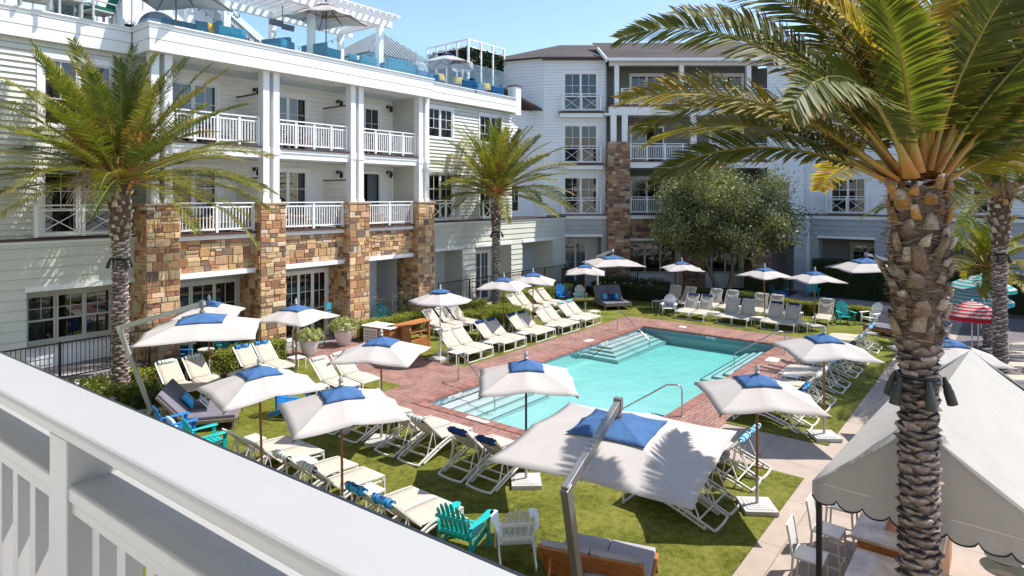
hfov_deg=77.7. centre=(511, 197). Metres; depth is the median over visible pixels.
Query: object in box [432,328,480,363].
sun lounger
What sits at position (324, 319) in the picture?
glass screen
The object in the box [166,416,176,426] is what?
pillow
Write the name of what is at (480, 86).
terrace sofa
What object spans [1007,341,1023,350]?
sun lounger
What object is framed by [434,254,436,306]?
french door
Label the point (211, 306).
market umbrella
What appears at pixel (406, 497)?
sun lounger
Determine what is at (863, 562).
bar counter
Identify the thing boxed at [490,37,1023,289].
hotel corner building
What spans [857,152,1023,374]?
palm tree
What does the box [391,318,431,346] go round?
wooden stand
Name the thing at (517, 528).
pillow
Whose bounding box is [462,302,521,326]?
hedge
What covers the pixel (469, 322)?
side table
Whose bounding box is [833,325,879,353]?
sun lounger
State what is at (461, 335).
sun lounger
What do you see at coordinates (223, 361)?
hedge
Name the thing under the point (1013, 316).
planting bed
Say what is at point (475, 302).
hedge
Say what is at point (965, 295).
beach umbrella
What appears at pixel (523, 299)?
sun lounger
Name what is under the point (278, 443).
sun lounger
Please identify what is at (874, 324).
sun lounger
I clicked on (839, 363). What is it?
sun lounger
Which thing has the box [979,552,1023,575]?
round table
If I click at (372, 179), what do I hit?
balcony door
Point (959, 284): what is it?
beach umbrella
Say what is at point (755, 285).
hedge
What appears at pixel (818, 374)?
sun lounger
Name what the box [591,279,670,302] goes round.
hedge
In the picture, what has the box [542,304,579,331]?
sun lounger
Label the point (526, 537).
adirondack chair
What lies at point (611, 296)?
pillow
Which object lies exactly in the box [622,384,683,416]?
pool handrail
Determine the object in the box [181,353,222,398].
sun lounger
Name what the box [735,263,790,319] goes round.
market umbrella
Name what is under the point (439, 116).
window
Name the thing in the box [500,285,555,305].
hedge
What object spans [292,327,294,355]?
pool shower
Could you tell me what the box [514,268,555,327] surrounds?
market umbrella
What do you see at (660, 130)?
balcony door
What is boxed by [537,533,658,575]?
double daybed
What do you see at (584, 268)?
market umbrella
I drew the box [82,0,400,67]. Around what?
pergola
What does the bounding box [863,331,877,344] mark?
side table
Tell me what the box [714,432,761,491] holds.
sun lounger
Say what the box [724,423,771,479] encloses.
sun lounger
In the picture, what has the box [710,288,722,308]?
sun lounger
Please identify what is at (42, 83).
window
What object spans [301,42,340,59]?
terrace sofa
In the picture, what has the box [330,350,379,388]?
sun lounger
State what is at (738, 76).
balcony door
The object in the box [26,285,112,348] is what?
sash window
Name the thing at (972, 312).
beach umbrella
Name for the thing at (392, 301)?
glass screen
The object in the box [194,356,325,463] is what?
market umbrella
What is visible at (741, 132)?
balcony door
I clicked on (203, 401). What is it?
pillow
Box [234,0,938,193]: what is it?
sky
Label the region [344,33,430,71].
louvred pavilion
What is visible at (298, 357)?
side table
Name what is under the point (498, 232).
trunk lights
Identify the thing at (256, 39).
string lights
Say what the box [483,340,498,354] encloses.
side table
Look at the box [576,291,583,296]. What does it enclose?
pillow
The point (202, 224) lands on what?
balcony table
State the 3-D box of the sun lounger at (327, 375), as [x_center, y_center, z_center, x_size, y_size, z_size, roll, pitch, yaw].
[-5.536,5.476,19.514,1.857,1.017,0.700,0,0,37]
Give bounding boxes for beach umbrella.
[945,299,1007,347]
[949,287,1014,346]
[952,273,1017,328]
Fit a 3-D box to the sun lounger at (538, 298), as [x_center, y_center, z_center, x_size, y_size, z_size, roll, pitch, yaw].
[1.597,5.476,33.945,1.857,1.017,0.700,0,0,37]
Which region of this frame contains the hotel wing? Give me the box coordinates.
[0,2,565,367]
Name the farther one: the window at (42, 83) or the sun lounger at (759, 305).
the sun lounger at (759, 305)
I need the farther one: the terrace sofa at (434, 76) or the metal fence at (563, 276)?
the metal fence at (563, 276)
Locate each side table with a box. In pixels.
[227,371,240,376]
[237,433,266,456]
[286,454,317,479]
[287,355,305,371]
[316,382,329,393]
[351,482,385,507]
[387,413,412,436]
[447,349,464,365]
[452,430,478,458]
[463,321,474,332]
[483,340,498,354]
[516,331,531,344]
[544,323,558,335]
[568,317,581,328]
[587,310,599,320]
[652,300,663,309]
[708,311,720,321]
[751,315,763,325]
[782,372,800,386]
[796,321,809,332]
[799,362,817,371]
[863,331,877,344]
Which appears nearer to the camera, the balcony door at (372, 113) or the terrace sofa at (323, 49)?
the terrace sofa at (323, 49)
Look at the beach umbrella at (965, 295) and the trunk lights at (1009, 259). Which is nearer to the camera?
the trunk lights at (1009, 259)
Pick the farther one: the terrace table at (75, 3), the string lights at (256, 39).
the string lights at (256, 39)
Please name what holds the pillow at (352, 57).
on the terrace sofa at (370, 59)
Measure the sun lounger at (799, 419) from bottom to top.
1.033 m
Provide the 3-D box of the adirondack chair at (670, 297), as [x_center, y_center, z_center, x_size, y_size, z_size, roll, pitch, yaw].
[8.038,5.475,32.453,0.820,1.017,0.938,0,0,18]
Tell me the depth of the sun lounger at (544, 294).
34.73 m
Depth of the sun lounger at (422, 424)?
14.71 m
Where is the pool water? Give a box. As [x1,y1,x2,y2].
[433,329,760,404]
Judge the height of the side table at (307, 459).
0.430 m
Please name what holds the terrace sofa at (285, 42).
on the hotel wing
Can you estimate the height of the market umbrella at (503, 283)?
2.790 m
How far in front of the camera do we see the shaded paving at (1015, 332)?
27.21 m
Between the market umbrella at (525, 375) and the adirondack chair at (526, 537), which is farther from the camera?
the market umbrella at (525, 375)
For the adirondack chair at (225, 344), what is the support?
on the terrace floor
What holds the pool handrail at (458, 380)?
on the brick paving at (420, 378)
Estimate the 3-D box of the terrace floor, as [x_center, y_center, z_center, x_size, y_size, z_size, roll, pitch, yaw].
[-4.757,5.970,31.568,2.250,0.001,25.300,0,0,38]
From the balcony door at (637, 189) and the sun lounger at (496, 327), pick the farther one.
the balcony door at (637, 189)
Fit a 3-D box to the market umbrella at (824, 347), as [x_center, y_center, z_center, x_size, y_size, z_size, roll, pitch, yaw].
[7.777,4.589,15.847,1.974,2.790,1.974,0,0,2]
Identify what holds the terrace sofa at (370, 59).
on the hotel wing
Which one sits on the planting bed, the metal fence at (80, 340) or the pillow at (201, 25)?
the metal fence at (80, 340)
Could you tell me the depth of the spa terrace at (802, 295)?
36.87 m
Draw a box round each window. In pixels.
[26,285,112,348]
[36,52,116,128]
[36,166,109,235]
[429,104,454,140]
[429,171,454,219]
[478,112,502,143]
[478,181,502,218]
[511,184,520,212]
[562,71,598,108]
[562,123,598,160]
[562,175,598,212]
[630,241,677,273]
[705,248,740,273]
[774,178,792,213]
[829,124,865,160]
[829,176,867,213]
[970,174,987,215]
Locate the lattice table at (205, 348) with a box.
[197,347,214,353]
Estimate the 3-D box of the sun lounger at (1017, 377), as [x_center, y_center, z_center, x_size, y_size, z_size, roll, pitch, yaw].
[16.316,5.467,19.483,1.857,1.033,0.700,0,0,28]
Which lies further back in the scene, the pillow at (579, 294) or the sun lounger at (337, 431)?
the pillow at (579, 294)
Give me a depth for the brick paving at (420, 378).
22.25 m
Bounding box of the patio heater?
[269,6,294,31]
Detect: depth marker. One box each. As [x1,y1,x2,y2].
[466,416,489,422]
[766,357,779,361]
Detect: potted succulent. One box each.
[293,326,325,355]
[327,315,359,345]
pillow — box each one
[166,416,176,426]
[181,392,195,408]
[195,20,208,31]
[199,395,208,407]
[208,23,213,32]
[242,30,246,38]
[347,53,356,61]
[438,73,444,80]
[450,514,473,531]
[454,77,461,83]
[483,83,490,89]
[506,520,524,534]
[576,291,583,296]
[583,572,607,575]
[607,294,614,299]
[665,301,673,307]
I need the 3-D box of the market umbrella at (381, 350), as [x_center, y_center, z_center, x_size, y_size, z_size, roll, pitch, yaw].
[-3.195,4.589,15.543,1.974,2.790,1.974,0,0,8]
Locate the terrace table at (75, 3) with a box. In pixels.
[52,0,83,17]
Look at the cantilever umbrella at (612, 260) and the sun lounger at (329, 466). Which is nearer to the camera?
the sun lounger at (329, 466)
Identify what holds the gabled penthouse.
on the hotel wing
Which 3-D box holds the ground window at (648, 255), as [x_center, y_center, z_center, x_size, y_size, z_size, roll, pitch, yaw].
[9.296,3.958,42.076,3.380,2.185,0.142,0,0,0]
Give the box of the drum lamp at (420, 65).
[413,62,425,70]
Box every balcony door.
[173,77,220,142]
[173,163,220,229]
[280,92,309,148]
[280,167,309,224]
[364,104,382,153]
[364,171,382,221]
[629,73,664,104]
[629,126,664,160]
[630,176,663,212]
[709,73,744,102]
[709,127,743,160]
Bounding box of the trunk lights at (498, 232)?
[490,231,503,237]
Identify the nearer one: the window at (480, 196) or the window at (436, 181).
the window at (436, 181)
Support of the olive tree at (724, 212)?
on the planting bed
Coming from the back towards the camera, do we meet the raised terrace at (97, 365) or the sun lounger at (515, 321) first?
the sun lounger at (515, 321)
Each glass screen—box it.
[218,317,256,349]
[304,298,343,342]
[392,289,415,314]
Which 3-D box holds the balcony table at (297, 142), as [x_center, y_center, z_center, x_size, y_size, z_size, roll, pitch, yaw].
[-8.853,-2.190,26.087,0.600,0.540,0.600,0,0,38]
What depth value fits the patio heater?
26.90 m
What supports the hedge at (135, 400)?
on the lawn at (683, 545)
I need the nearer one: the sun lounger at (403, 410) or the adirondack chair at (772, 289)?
the sun lounger at (403, 410)
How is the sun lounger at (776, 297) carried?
on the lawn at (683, 545)
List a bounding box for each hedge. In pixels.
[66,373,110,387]
[75,377,130,405]
[119,378,162,409]
[128,357,191,388]
[196,337,287,374]
[357,306,442,339]
[441,297,487,322]
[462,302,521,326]
[482,307,529,330]
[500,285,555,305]
[550,280,584,299]
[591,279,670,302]
[601,273,670,286]
[679,286,770,308]
[744,278,784,296]
[783,297,880,321]
[810,257,889,302]
[947,270,1023,314]
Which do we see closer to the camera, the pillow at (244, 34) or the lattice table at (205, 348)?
the lattice table at (205, 348)
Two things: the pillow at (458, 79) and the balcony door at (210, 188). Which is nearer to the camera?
the balcony door at (210, 188)
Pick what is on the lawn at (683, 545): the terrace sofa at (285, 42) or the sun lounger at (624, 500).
the sun lounger at (624, 500)
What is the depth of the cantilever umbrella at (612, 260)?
35.09 m
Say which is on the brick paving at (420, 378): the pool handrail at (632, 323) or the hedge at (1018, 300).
the pool handrail at (632, 323)
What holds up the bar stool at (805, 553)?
on the concrete path
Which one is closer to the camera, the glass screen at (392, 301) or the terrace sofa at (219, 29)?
the terrace sofa at (219, 29)
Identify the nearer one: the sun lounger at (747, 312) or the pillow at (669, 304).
the sun lounger at (747, 312)
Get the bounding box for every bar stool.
[786,514,828,575]
[805,492,847,575]
[823,484,857,553]
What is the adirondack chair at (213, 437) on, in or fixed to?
on the lawn at (683, 545)
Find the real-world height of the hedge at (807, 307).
0.824 m
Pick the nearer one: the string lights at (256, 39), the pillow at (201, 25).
the pillow at (201, 25)
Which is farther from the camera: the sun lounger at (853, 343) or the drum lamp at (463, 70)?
the drum lamp at (463, 70)
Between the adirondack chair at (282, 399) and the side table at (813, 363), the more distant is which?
the side table at (813, 363)
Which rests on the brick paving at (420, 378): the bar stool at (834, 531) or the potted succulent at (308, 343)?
the potted succulent at (308, 343)
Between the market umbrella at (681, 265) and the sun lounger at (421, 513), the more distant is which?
the market umbrella at (681, 265)
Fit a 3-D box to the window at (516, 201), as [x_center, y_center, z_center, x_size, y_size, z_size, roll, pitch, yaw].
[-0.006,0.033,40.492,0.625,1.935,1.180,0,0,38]
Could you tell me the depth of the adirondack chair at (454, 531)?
10.54 m
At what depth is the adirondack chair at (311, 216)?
27.16 m
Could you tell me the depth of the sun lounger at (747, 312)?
30.36 m
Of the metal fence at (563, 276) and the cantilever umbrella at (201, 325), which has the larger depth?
the metal fence at (563, 276)
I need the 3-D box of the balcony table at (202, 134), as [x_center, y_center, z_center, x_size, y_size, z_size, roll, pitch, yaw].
[-11.304,-2.190,22.977,0.600,0.540,0.600,0,0,38]
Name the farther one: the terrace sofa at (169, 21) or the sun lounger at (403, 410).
the terrace sofa at (169, 21)
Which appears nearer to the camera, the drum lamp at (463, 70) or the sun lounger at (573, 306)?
the sun lounger at (573, 306)
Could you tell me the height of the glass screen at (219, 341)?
1.550 m
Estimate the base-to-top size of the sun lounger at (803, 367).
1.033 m
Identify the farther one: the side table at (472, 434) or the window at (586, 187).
the window at (586, 187)
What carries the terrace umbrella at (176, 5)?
on the hotel wing
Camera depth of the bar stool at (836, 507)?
10.78 m
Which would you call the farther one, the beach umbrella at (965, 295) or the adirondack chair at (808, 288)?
the adirondack chair at (808, 288)
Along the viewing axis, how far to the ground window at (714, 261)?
42.11 m
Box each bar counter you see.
[844,547,950,575]
[850,498,951,574]
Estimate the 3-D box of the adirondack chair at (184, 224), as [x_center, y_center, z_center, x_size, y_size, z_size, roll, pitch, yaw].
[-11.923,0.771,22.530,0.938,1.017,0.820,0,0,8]
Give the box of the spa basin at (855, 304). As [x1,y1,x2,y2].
[817,301,881,307]
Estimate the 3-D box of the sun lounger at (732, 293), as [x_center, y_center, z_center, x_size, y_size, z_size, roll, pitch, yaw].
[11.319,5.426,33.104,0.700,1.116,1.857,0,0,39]
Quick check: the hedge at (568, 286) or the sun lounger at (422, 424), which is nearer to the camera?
the sun lounger at (422, 424)
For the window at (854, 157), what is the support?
in the hotel corner building
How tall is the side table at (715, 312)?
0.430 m
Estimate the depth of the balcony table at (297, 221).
26.03 m
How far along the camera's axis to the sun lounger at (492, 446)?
13.23 m
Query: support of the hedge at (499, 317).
on the lawn at (683, 545)
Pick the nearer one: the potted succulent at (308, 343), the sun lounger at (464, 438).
the sun lounger at (464, 438)
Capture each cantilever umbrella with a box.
[116,300,260,414]
[484,396,736,575]
[582,249,645,299]
[825,252,887,274]
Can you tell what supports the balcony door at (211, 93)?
in the hotel wing
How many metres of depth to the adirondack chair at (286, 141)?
25.86 m
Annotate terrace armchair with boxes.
[17,0,52,11]
[79,0,120,23]
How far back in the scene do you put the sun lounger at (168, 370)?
19.29 m
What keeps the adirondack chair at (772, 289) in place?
on the spa terrace at (802, 295)
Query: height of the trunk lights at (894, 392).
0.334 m
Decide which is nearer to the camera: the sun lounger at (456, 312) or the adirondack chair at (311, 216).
the adirondack chair at (311, 216)
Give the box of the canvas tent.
[811,350,1023,575]
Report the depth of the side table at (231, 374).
20.02 m
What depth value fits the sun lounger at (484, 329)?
25.38 m
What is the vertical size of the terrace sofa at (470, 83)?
0.830 m
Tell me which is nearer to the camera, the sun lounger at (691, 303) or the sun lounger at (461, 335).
the sun lounger at (461, 335)
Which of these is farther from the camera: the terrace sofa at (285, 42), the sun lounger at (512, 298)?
the sun lounger at (512, 298)
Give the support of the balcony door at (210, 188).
in the hotel wing
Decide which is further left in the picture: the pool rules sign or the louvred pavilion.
the pool rules sign
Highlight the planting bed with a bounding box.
[195,286,1023,383]
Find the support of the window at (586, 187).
in the hotel corner building
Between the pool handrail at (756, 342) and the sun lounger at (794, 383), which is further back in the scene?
the pool handrail at (756, 342)
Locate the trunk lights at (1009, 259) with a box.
[985,252,1012,263]
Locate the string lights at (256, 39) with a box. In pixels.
[198,8,341,48]
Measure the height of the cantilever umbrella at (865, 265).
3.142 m
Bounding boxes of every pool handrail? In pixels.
[457,355,494,411]
[616,310,649,349]
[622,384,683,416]
[733,331,785,364]
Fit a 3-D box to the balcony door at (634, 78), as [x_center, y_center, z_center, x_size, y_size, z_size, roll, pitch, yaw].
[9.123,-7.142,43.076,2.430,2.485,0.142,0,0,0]
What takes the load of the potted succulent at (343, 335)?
on the brick paving at (420, 378)
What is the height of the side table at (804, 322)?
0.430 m
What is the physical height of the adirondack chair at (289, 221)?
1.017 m
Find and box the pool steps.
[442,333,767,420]
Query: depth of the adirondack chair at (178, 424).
15.46 m
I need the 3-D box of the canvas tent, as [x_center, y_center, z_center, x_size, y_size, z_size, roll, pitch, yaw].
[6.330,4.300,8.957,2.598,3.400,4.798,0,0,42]
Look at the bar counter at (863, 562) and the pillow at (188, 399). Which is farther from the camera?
the pillow at (188, 399)
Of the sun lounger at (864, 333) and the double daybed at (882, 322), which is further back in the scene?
the double daybed at (882, 322)
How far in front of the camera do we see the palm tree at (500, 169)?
32.05 m
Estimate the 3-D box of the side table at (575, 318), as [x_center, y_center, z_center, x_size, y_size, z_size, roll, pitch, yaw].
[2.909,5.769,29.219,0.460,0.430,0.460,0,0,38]
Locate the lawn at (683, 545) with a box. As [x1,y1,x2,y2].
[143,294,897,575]
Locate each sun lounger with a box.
[154,358,201,400]
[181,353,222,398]
[222,428,304,461]
[228,343,272,373]
[240,436,324,470]
[252,339,294,368]
[271,449,358,486]
[296,460,384,498]
[309,355,359,387]
[327,427,347,434]
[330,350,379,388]
[338,406,411,443]
[344,481,434,519]
[369,492,463,532]
[374,415,449,457]
[397,413,472,466]
[422,308,454,335]
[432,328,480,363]
[435,306,469,332]
[438,426,513,482]
[447,305,478,330]
[450,325,493,359]
[465,434,517,493]
[474,319,515,352]
[485,317,526,348]
[506,293,537,316]
[506,312,545,342]
[515,292,542,306]
[516,310,555,339]
[528,289,559,310]
[533,306,570,334]
[537,287,564,302]
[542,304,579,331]
[556,301,592,327]
[565,299,600,324]
[622,466,728,532]
[660,285,683,307]
[674,286,698,307]
[675,293,699,319]
[690,294,716,321]
[698,450,739,515]
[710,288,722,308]
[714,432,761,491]
[716,290,740,313]
[716,297,740,324]
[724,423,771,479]
[732,298,759,326]
[733,388,812,434]
[755,292,768,315]
[760,301,783,330]
[761,294,784,315]
[771,365,836,405]
[777,302,803,332]
[778,360,845,393]
[786,361,850,388]
[786,381,819,426]
[793,371,830,411]
[795,360,858,378]
[802,341,862,373]
[812,298,835,326]
[830,322,882,349]
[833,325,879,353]
[853,334,868,365]
[855,331,866,347]
[1006,374,1023,383]
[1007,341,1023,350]
[1008,351,1023,361]
[1008,362,1023,374]
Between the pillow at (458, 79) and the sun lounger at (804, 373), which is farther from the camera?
the pillow at (458, 79)
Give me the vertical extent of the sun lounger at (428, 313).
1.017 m
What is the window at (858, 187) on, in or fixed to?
in the hotel corner building
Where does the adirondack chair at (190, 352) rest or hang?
on the terrace floor
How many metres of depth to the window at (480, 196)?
35.80 m
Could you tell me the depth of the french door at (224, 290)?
23.49 m
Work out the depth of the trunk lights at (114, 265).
18.79 m
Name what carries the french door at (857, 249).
in the hotel corner building
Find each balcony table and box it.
[188,128,209,142]
[188,217,209,232]
[286,137,305,148]
[286,215,305,228]
[369,213,381,225]
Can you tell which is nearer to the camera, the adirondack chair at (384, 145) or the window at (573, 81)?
the adirondack chair at (384, 145)
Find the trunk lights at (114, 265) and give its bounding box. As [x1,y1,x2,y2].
[105,257,134,269]
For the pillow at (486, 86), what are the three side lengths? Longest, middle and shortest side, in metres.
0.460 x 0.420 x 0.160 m
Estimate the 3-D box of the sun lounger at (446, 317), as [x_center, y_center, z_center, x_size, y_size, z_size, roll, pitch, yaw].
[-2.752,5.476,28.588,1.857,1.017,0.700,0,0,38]
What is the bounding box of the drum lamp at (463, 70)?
[452,61,472,78]
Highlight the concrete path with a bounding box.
[719,321,1023,575]
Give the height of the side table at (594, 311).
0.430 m
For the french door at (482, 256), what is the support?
in the hotel wing
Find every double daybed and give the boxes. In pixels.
[155,379,243,429]
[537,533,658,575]
[592,284,631,310]
[863,306,891,335]
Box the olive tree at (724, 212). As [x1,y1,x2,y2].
[647,158,821,289]
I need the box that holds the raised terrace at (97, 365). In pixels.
[40,355,143,383]
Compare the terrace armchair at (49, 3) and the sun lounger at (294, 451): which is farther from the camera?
the terrace armchair at (49, 3)
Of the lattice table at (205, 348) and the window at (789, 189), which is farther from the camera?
the window at (789, 189)
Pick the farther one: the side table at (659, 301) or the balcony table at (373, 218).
the side table at (659, 301)
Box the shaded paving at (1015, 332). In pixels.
[956,318,1023,386]
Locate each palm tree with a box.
[0,36,279,388]
[429,117,576,303]
[609,0,1023,575]
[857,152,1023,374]
[948,211,1023,347]
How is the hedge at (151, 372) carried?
on the planting bed
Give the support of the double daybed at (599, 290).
on the lawn at (683, 545)
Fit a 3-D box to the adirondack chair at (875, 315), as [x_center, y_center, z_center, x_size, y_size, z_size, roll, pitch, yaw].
[16.960,5.475,29.876,0.938,1.017,0.820,0,0,-27]
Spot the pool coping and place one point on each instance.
(426, 402)
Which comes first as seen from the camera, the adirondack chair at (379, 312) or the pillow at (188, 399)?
the pillow at (188, 399)
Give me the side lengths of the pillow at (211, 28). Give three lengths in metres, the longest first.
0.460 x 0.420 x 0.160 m
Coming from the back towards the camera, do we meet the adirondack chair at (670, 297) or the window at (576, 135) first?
the window at (576, 135)
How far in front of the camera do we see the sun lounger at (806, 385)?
16.83 m
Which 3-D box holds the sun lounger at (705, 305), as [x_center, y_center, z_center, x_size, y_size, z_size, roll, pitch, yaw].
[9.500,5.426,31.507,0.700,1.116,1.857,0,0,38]
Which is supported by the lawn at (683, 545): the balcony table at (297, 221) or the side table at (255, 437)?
the side table at (255, 437)
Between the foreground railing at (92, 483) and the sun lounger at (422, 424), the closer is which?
the foreground railing at (92, 483)
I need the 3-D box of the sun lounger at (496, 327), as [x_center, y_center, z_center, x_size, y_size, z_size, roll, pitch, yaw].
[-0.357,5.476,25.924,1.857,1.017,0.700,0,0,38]
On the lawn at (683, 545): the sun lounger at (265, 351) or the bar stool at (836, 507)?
the sun lounger at (265, 351)
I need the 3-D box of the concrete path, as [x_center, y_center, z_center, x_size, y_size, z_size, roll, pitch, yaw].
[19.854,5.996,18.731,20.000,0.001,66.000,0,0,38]
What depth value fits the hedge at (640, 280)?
38.44 m
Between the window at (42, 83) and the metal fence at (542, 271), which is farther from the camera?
the metal fence at (542, 271)
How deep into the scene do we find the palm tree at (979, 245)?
25.22 m
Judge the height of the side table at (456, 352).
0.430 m
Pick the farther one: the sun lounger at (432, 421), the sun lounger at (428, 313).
the sun lounger at (428, 313)
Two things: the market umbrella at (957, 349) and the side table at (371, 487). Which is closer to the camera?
the side table at (371, 487)
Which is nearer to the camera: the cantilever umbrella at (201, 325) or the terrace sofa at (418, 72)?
the cantilever umbrella at (201, 325)
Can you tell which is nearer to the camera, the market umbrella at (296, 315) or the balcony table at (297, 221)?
the market umbrella at (296, 315)
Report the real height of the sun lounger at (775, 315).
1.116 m
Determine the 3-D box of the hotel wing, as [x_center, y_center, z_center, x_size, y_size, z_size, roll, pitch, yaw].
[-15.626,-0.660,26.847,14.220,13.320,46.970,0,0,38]
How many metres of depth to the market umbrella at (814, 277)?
29.06 m
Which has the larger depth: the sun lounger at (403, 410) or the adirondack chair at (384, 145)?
the adirondack chair at (384, 145)
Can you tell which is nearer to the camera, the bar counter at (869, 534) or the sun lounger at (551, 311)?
the bar counter at (869, 534)
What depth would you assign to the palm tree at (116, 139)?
18.21 m
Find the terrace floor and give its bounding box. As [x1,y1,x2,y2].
[286,299,491,350]
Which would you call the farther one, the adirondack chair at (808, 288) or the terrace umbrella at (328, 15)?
the adirondack chair at (808, 288)
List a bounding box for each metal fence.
[0,328,150,377]
[438,264,565,306]
[561,267,751,291]
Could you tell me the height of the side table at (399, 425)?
0.430 m
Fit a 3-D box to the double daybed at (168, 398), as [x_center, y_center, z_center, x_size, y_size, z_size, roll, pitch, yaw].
[-8.259,5.467,16.895,1.940,1.048,1.560,0,0,-16]
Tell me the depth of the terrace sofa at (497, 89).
36.52 m
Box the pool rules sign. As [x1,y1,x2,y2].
[326,302,330,312]
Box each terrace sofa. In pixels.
[160,17,209,32]
[212,20,241,38]
[261,37,294,49]
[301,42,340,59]
[355,53,376,66]
[380,57,414,74]
[413,65,428,77]
[423,69,437,81]
[454,77,476,91]
[477,81,483,90]
[483,84,503,94]
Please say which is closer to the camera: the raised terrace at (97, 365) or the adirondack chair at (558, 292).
the raised terrace at (97, 365)
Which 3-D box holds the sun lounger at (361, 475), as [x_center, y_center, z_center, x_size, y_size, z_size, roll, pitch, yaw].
[-3.417,5.467,12.386,0.700,1.033,1.857,0,0,38]
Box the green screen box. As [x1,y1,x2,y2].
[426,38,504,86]
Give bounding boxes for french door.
[180,277,239,355]
[286,268,328,342]
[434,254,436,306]
[476,249,490,299]
[565,238,587,284]
[850,242,874,259]
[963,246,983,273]
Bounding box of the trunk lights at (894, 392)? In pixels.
[883,369,958,411]
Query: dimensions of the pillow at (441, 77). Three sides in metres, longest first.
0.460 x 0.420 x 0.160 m
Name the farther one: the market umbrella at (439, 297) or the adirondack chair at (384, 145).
the adirondack chair at (384, 145)
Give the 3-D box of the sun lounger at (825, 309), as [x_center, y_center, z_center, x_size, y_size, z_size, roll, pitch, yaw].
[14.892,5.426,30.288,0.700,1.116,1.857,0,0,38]
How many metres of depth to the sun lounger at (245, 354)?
21.32 m
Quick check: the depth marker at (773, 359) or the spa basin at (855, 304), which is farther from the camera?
the spa basin at (855, 304)
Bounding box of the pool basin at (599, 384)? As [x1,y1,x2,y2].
[432,328,774,429]
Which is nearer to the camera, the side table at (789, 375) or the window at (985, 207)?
the side table at (789, 375)
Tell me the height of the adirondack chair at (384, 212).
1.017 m
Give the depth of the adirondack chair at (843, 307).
30.36 m
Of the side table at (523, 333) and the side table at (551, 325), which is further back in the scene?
the side table at (551, 325)
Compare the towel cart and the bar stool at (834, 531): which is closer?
the bar stool at (834, 531)
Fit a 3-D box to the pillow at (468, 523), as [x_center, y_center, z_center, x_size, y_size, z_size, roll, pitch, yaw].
[-0.867,5.464,10.693,0.420,0.320,0.140,0,28,26]
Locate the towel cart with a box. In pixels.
[361,321,398,342]
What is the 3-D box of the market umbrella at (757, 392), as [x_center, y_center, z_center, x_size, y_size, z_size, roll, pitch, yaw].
[4.716,4.589,12.237,1.974,2.790,1.974,0,0,3]
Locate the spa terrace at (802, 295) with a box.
[787,291,954,327]
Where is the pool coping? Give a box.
[411,324,781,434]
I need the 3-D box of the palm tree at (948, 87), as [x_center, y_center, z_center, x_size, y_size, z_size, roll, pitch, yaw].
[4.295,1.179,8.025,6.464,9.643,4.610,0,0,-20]
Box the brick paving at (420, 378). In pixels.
[287,316,798,447]
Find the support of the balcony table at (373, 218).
on the hotel wing
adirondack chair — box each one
[152,406,198,434]
[180,217,191,232]
[180,349,193,356]
[181,418,229,447]
[211,204,231,231]
[212,120,231,143]
[214,340,239,349]
[268,393,308,416]
[280,134,290,147]
[287,214,290,228]
[304,129,322,149]
[305,203,323,227]
[375,304,393,316]
[378,136,395,154]
[378,203,396,224]
[435,501,493,552]
[490,508,538,571]
[555,283,571,299]
[573,284,587,301]
[661,294,676,315]
[769,284,786,299]
[805,284,819,298]
[834,301,856,324]
[860,302,882,323]
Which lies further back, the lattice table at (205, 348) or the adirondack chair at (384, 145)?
the adirondack chair at (384, 145)
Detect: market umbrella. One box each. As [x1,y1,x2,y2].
[169,294,245,376]
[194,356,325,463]
[259,298,340,372]
[277,375,410,497]
[326,328,430,447]
[408,284,471,361]
[475,272,531,335]
[478,350,578,489]
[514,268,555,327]
[565,261,604,312]
[659,257,705,309]
[694,363,832,516]
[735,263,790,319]
[770,326,885,441]
[783,267,845,327]
[886,333,1018,370]
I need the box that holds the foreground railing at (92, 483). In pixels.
[0,352,525,575]
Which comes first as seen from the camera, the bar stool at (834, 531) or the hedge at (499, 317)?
the bar stool at (834, 531)
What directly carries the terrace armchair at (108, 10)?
on the hotel wing
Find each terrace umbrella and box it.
[142,0,231,25]
[282,0,366,42]
[424,50,470,83]
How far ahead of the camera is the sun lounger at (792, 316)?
29.12 m
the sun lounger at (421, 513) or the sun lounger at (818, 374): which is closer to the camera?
the sun lounger at (421, 513)
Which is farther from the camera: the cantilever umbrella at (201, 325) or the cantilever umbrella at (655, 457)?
the cantilever umbrella at (201, 325)
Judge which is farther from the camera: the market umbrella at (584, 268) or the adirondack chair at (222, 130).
the market umbrella at (584, 268)
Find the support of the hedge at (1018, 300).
on the planting bed
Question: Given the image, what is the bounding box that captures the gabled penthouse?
[0,0,264,42]
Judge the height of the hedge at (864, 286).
2.431 m
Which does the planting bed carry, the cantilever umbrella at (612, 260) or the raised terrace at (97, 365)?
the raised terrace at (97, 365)

